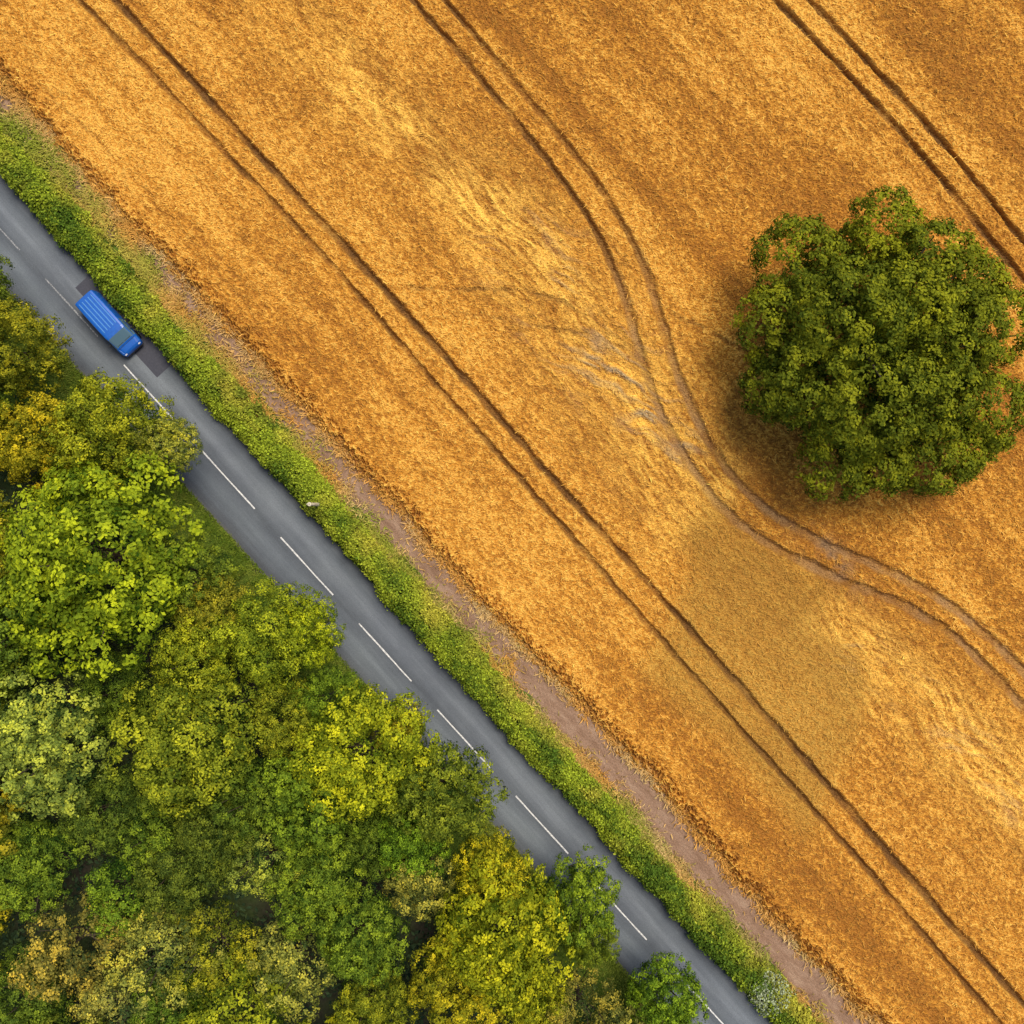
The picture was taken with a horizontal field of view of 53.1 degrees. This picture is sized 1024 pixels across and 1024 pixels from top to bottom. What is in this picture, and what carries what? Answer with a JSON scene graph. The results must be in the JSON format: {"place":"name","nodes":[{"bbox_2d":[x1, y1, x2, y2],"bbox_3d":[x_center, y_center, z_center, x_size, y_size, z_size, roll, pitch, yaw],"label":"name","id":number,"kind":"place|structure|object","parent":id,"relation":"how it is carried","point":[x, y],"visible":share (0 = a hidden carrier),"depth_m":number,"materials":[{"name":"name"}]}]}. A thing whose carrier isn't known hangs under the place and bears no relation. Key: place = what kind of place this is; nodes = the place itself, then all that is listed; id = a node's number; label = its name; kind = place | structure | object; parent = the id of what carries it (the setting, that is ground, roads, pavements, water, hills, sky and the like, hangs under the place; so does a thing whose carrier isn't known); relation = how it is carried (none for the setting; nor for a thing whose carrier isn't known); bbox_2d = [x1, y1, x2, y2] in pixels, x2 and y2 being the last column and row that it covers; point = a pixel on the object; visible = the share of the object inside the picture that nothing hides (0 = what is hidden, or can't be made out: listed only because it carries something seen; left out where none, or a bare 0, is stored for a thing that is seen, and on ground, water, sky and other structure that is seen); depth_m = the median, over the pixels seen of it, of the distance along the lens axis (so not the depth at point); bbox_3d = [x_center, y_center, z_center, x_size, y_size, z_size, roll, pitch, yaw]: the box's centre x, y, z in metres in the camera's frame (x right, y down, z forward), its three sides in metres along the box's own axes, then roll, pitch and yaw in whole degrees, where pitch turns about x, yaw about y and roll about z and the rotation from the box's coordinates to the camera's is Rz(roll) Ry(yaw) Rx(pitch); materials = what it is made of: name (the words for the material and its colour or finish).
{"place":"outdoors","nodes":[
{"label":"outdoors","id":0,"kind":"place"},
{"bbox_2d":[0,375,632,1023],"bbox_3d":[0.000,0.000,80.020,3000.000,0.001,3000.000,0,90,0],"label":"ground","id":1,"kind":"structure","parent":0,"point":[324,1009],"depth_m":80.02,"materials":[{"name":"soil"}]},
{"bbox_2d":[0,899,13,976],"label":"broadleaf tree","id":2,"kind":"object","parent":1,"relation":"on","point":[3,931],"visible":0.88,"depth_m":73.33,"materials":[{"name":"green plant"}]},
{"bbox_2d":[0,254,15,311],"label":"broadleaf tree","id":3,"kind":"object","parent":1,"relation":"on","point":[6,282],"visible":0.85,"depth_m":73.06,"materials":[{"name":"green plant"}]},
{"bbox_2d":[0,385,16,423],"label":"broadleaf tree","id":4,"kind":"object","parent":1,"relation":"on","point":[3,396],"visible":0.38,"depth_m":72.32,"materials":[{"name":"green plant"}]},
{"bbox_2d":[0,489,25,604],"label":"broadleaf tree","id":5,"kind":"object","parent":1,"relation":"on","point":[6,503],"visible":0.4,"depth_m":71.53,"materials":[{"name":"green plant"}]},
{"bbox_2d":[0,645,25,721],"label":"broadleaf tree","id":6,"kind":"object","parent":1,"relation":"on","point":[3,689],"visible":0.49,"depth_m":71.57,"materials":[{"name":"green plant"}]},
{"bbox_2d":[0,761,29,861],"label":"broadleaf tree","id":7,"kind":"object","parent":1,"relation":"on","point":[4,848],"visible":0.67,"depth_m":71.85,"materials":[{"name":"green plant"}]},
{"bbox_2d":[0,294,74,398],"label":"broadleaf tree","id":8,"kind":"object","parent":1,"relation":"on","point":[22,360],"visible":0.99,"depth_m":71.94,"materials":[{"name":"green plant"}]},
{"bbox_2d":[0,941,79,1023],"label":"broadleaf tree","id":9,"kind":"object","parent":1,"relation":"on","point":[24,1013],"visible":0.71,"depth_m":73.64,"materials":[{"name":"green plant"}]},
{"bbox_2d":[0,547,87,694],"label":"broadleaf tree","id":10,"kind":"object","parent":1,"relation":"on","point":[10,656],"visible":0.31,"depth_m":71.17,"materials":[{"name":"green plant"}]},
{"bbox_2d":[0,812,88,922],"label":"broadleaf tree","id":11,"kind":"object","parent":1,"relation":"on","point":[18,872],"visible":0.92,"depth_m":73.30,"materials":[{"name":"green plant"}]},
{"bbox_2d":[0,390,98,496],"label":"broadleaf tree","id":12,"kind":"object","parent":1,"relation":"on","point":[18,451],"visible":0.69,"depth_m":71.35,"materials":[{"name":"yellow plant"}]},
{"bbox_2d":[0,666,115,824],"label":"broadleaf tree","id":13,"kind":"object","parent":1,"relation":"on","point":[48,773],"visible":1,"depth_m":69.75,"materials":[{"name":"green plant"}]},
{"bbox_2d":[3,889,142,1006],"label":"birch tree","id":14,"kind":"object","parent":1,"relation":"on","point":[66,951],"visible":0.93,"depth_m":72.58,"materials":[{"name":"green plant"}]},
{"bbox_2d":[42,1009,108,1023],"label":"broadleaf tree","id":15,"kind":"object","parent":1,"relation":"on","point":[56,1016],"visible":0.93,"depth_m":72.80,"materials":[{"name":"green plant"}]},
{"bbox_2d":[0,450,209,681],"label":"broadleaf tree","id":16,"kind":"object","parent":1,"relation":"on","point":[100,570],"visible":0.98,"depth_m":68.70,"materials":[{"name":"green plant"}]},
{"bbox_2d":[54,761,160,860],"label":"broadleaf tree","id":17,"kind":"object","parent":1,"relation":"on","point":[104,830],"visible":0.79,"depth_m":73.96,"materials":[{"name":"green plant"}]},
{"bbox_2d":[39,367,177,497],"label":"broadleaf tree","id":18,"kind":"object","parent":1,"relation":"on","point":[91,424],"visible":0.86,"depth_m":70.51,"materials":[{"name":"green plant"}]},
{"bbox_2d":[69,645,158,739],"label":"broadleaf tree","id":19,"kind":"object","parent":1,"relation":"on","point":[94,686],"visible":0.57,"depth_m":74.16,"materials":[{"name":"green plant"}]},
{"bbox_2d":[65,947,175,1023],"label":"birch tree","id":20,"kind":"object","parent":1,"relation":"on","point":[99,1000],"visible":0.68,"depth_m":73.30,"materials":[{"name":"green plant"}]},
{"bbox_2d":[80,854,169,942],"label":"birch tree","id":21,"kind":"object","parent":1,"relation":"on","point":[103,893],"visible":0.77,"depth_m":73.66,"materials":[{"name":"green plant"}]},
{"bbox_2d":[107,793,183,875],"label":"birch tree","id":22,"kind":"object","parent":1,"relation":"on","point":[154,827],"visible":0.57,"depth_m":73.46,"materials":[{"name":"green plant"}]},
{"bbox_2d":[97,892,227,1019],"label":"birch tree","id":23,"kind":"object","parent":1,"relation":"on","point":[141,933],"visible":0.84,"depth_m":72.75,"materials":[{"name":"green plant"}]},
{"bbox_2d":[128,412,203,473],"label":"broadleaf tree","id":24,"kind":"object","parent":1,"relation":"on","point":[178,456],"visible":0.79,"depth_m":72.87,"materials":[{"name":"green plant"}]},
{"bbox_2d":[128,964,210,1023],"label":"broadleaf tree","id":25,"kind":"object","parent":1,"relation":"on","point":[175,1016],"visible":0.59,"depth_m":73.42,"materials":[{"name":"green plant"}]},
{"bbox_2d":[129,819,234,925],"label":"broadleaf tree","id":26,"kind":"object","parent":1,"relation":"on","point":[174,888],"visible":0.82,"depth_m":72.78,"materials":[{"name":"green plant"}]},
{"bbox_2d":[102,664,275,820],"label":"broadleaf tree","id":27,"kind":"object","parent":1,"relation":"on","point":[170,778],"visible":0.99,"depth_m":69.68,"materials":[{"name":"green plant"}]},
{"bbox_2d":[146,604,246,711],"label":"broadleaf tree","id":28,"kind":"object","parent":1,"relation":"on","point":[168,651],"visible":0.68,"depth_m":71.40,"materials":[{"name":"green plant"}]},
{"bbox_2d":[145,520,247,621],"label":"broadleaf tree","id":29,"kind":"object","parent":1,"relation":"on","point":[206,566],"visible":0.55,"depth_m":72.86,"materials":[{"name":"green plant"}]},
{"bbox_2d":[171,571,258,664],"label":"broadleaf tree","id":30,"kind":"object","parent":1,"relation":"on","point":[233,593],"visible":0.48,"depth_m":72.35,"materials":[{"name":"green plant"}]},
{"bbox_2d":[171,784,261,888],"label":"broadleaf tree","id":31,"kind":"object","parent":1,"relation":"on","point":[210,836],"visible":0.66,"depth_m":73.53,"materials":[{"name":"green plant"}]},
{"bbox_2d":[168,897,266,996],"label":"birch tree","id":32,"kind":"object","parent":1,"relation":"on","point":[218,938],"visible":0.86,"depth_m":73.51,"materials":[{"name":"green plant"}]},
{"bbox_2d":[179,939,300,1023],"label":"birch tree","id":33,"kind":"object","parent":1,"relation":"on","point":[242,999],"visible":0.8,"depth_m":73.14,"materials":[{"name":"green plant"}]},
{"bbox_2d":[204,747,302,849],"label":"broadleaf tree","id":34,"kind":"object","parent":1,"relation":"on","point":[246,810],"visible":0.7,"depth_m":72.46,"materials":[{"name":"green plant"}]},
{"bbox_2d":[223,819,312,901],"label":"birch tree","id":35,"kind":"object","parent":1,"relation":"on","point":[258,878],"visible":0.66,"depth_m":73.12,"materials":[{"name":"green plant"}]},
{"bbox_2d":[209,574,327,693],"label":"broadleaf tree","id":36,"kind":"object","parent":1,"relation":"on","point":[247,643],"visible":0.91,"depth_m":70.50,"materials":[{"name":"green plant"}]},
{"bbox_2d":[242,671,325,760],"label":"broadleaf tree","id":37,"kind":"object","parent":1,"relation":"on","point":[279,732],"visible":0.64,"depth_m":72.47,"materials":[{"name":"green plant"}]},
{"bbox_2d":[241,917,336,1023],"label":"birch tree","id":38,"kind":"object","parent":1,"relation":"on","point":[272,954],"visible":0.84,"depth_m":73.07,"materials":[{"name":"green plant"}]},
{"bbox_2d":[245,731,369,858],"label":"broadleaf tree","id":39,"kind":"object","parent":1,"relation":"on","point":[287,799],"visible":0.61,"depth_m":71.64,"materials":[{"name":"green plant"}]},
{"bbox_2d":[0,356,615,1023],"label":"undergrowth","id":40,"kind":"object","parent":1,"relation":"on","point":[14,934],"visible":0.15,"depth_m":78.50,"materials":[{"name":"green plant"}]},
{"bbox_2d":[276,591,346,670],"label":"broadleaf tree","id":41,"kind":"object","parent":1,"relation":"on","point":[324,645],"visible":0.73,"depth_m":71.61,"materials":[{"name":"green plant"}]},
{"bbox_2d":[306,502,319,505],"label":"utility pole","id":42,"kind":"object","parent":1,"relation":"on","point":[312,504],"visible":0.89,"depth_m":75.27,"materials":[{"name":"brown wood"}]},
{"bbox_2d":[297,1012,340,1023],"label":"broadleaf tree","id":43,"kind":"object","parent":1,"relation":"on","point":[304,1021],"visible":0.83,"depth_m":74.04,"materials":[{"name":"green plant"}]},
{"bbox_2d":[262,823,376,941],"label":"broadleaf tree","id":44,"kind":"object","parent":1,"relation":"on","point":[319,876],"visible":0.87,"depth_m":72.68,"materials":[{"name":"green plant"}]},
{"bbox_2d":[286,661,366,730],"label":"broadleaf tree","id":45,"kind":"object","parent":1,"relation":"on","point":[325,685],"visible":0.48,"depth_m":73.62,"materials":[{"name":"green plant"}]},
{"bbox_2d":[0,284,667,1023],"bbox_3d":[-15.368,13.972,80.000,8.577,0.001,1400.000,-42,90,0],"label":"grass verge","id":46,"kind":"object","parent":1,"relation":"on","point":[308,671],"depth_m":80.00,"materials":[{"name":"green plant"}]},
{"bbox_2d":[313,877,410,989],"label":"broadleaf tree","id":47,"kind":"object","parent":1,"relation":"on","point":[352,951],"visible":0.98,"depth_m":72.51,"materials":[{"name":"green plant"}]},
{"bbox_2d":[285,678,443,823],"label":"broadleaf tree","id":48,"kind":"object","parent":1,"relation":"on","point":[360,720],"visible":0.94,"depth_m":70.64,"materials":[{"name":"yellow plant"}]},
{"bbox_2d":[341,804,404,883],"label":"broadleaf tree","id":49,"kind":"object","parent":1,"relation":"on","point":[363,845],"visible":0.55,"depth_m":73.62,"materials":[{"name":"green plant"}]},
{"bbox_2d":[329,961,419,1023],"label":"broadleaf tree","id":50,"kind":"object","parent":1,"relation":"on","point":[355,1000],"visible":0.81,"depth_m":73.37,"materials":[{"name":"green plant"}]},
{"bbox_2d":[369,695,427,757],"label":"broadleaf tree","id":51,"kind":"object","parent":1,"relation":"on","point":[392,725],"visible":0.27,"depth_m":72.77,"materials":[{"name":"green plant"}]},
{"bbox_2d":[369,795,452,884],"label":"broadleaf tree","id":52,"kind":"object","parent":1,"relation":"on","point":[394,854],"visible":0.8,"depth_m":71.83,"materials":[{"name":"green plant"}]},
{"bbox_2d":[0,118,822,1022],"bbox_3d":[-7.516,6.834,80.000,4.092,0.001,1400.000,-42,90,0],"label":"hedge verge","id":53,"kind":"structure","parent":1,"relation":"on","point":[116,248],"depth_m":80.00,"materials":[{"name":"green plant"}]},
{"bbox_2d":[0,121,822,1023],"bbox_3d":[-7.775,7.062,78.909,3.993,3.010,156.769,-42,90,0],"label":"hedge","id":54,"kind":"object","parent":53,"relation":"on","point":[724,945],"visible":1,"depth_m":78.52,"materials":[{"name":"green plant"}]},
{"bbox_2d":[382,846,466,923],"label":"birch tree","id":55,"kind":"object","parent":1,"relation":"on","point":[401,885],"visible":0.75,"depth_m":72.48,"materials":[{"name":"green plant"}]},
{"bbox_2d":[371,739,511,853],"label":"broadleaf tree","id":56,"kind":"object","parent":1,"relation":"on","point":[453,818],"visible":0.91,"depth_m":71.61,"materials":[{"name":"green plant"}]},
{"bbox_2d":[406,928,515,1023],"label":"broadleaf tree","id":57,"kind":"object","parent":1,"relation":"on","point":[466,1004],"visible":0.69,"depth_m":71.50,"materials":[{"name":"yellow plant"}]},
{"bbox_2d":[450,824,533,918],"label":"broadleaf tree","id":58,"kind":"object","parent":1,"relation":"on","point":[518,868],"visible":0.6,"depth_m":72.02,"materials":[{"name":"yellow plant"}]},
{"bbox_2d":[432,847,579,1018],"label":"broadleaf tree","id":59,"kind":"object","parent":1,"relation":"on","point":[525,950],"visible":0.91,"depth_m":70.08,"materials":[{"name":"green plant"}]},
{"bbox_2d":[497,964,570,1023],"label":"broadleaf tree","id":60,"kind":"object","parent":1,"relation":"on","point":[522,1016],"visible":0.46,"depth_m":72.98,"materials":[{"name":"green plant"}]},
{"bbox_2d":[532,843,622,947],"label":"broadleaf tree","id":61,"kind":"object","parent":1,"relation":"on","point":[584,891],"visible":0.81,"depth_m":72.28,"materials":[{"name":"green plant"}]},
{"bbox_2d":[540,959,623,1023],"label":"birch tree","id":62,"kind":"object","parent":1,"relation":"on","point":[588,981],"visible":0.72,"depth_m":74.27,"materials":[{"name":"green plant"}]},
{"bbox_2d":[562,907,621,969],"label":"broadleaf tree","id":63,"kind":"object","parent":1,"relation":"on","point":[589,950],"visible":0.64,"depth_m":72.93,"materials":[{"name":"green plant"}]},
{"bbox_2d":[590,1003,662,1023],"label":"broadleaf tree","id":64,"kind":"object","parent":1,"relation":"on","point":[623,1016],"visible":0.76,"depth_m":74.22,"materials":[{"name":"green plant"}]},
{"bbox_2d":[622,950,710,1023],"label":"broadleaf tree","id":65,"kind":"object","parent":1,"relation":"on","point":[683,1008],"visible":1,"depth_m":73.13,"materials":[{"name":"green plant"}]},
{"bbox_2d":[729,183,1023,505],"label":"oak tree","id":66,"kind":"object","parent":1,"relation":"on","point":[890,349],"visible":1,"depth_m":70.76,"materials":[{"name":"green plant"}]},
{"bbox_2d":[0,176,772,1023],"bbox_3d":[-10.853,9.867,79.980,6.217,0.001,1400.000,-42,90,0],"label":"road","id":67,"kind":"structure","parent":0,"point":[40,256],"depth_m":79.98,"materials":[{"name":"grey asphalt"}]},
{"bbox_2d":[75,290,143,356],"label":"van","id":68,"kind":"object","parent":67,"relation":"on","point":[115,330],"visible":1,"depth_m":78.05,"materials":[{"name":"blue paint"}]},
{"bbox_2d":[75,275,171,376],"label":"road repair patch","id":69,"kind":"object","parent":67,"relation":"on","point":[148,353],"visible":0.42,"depth_m":79.98,"materials":[{"name":"grey asphalt"}]},
{"bbox_2d":[0,228,723,1023],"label":"road centre line","id":70,"kind":"object","parent":67,"relation":"on","point":[332,594],"visible":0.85,"depth_m":79.97,"materials":[{"name":"paint"}]},
{"bbox_2d":[0,81,878,1023],"bbox_3d":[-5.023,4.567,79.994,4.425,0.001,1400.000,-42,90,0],"label":"dirt track","id":71,"kind":"structure","parent":0,"point":[796,973],"depth_m":79.99,"materials":[{"name":"brown soil"}]},
{"bbox_2d":[0,66,884,1023],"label":"dry grass","id":72,"kind":"structure","parent":71,"relation":"on","point":[170,302],"depth_m":79.76,"materials":[{"name":"beige plant"}]},
{"bbox_2d":[0,0,1023,1023],"bbox_3d":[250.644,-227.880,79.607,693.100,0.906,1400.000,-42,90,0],"label":"wheat field","id":73,"kind":"structure","parent":0,"point":[963,150],"depth_m":79.31,"materials":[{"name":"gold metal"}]}
]}

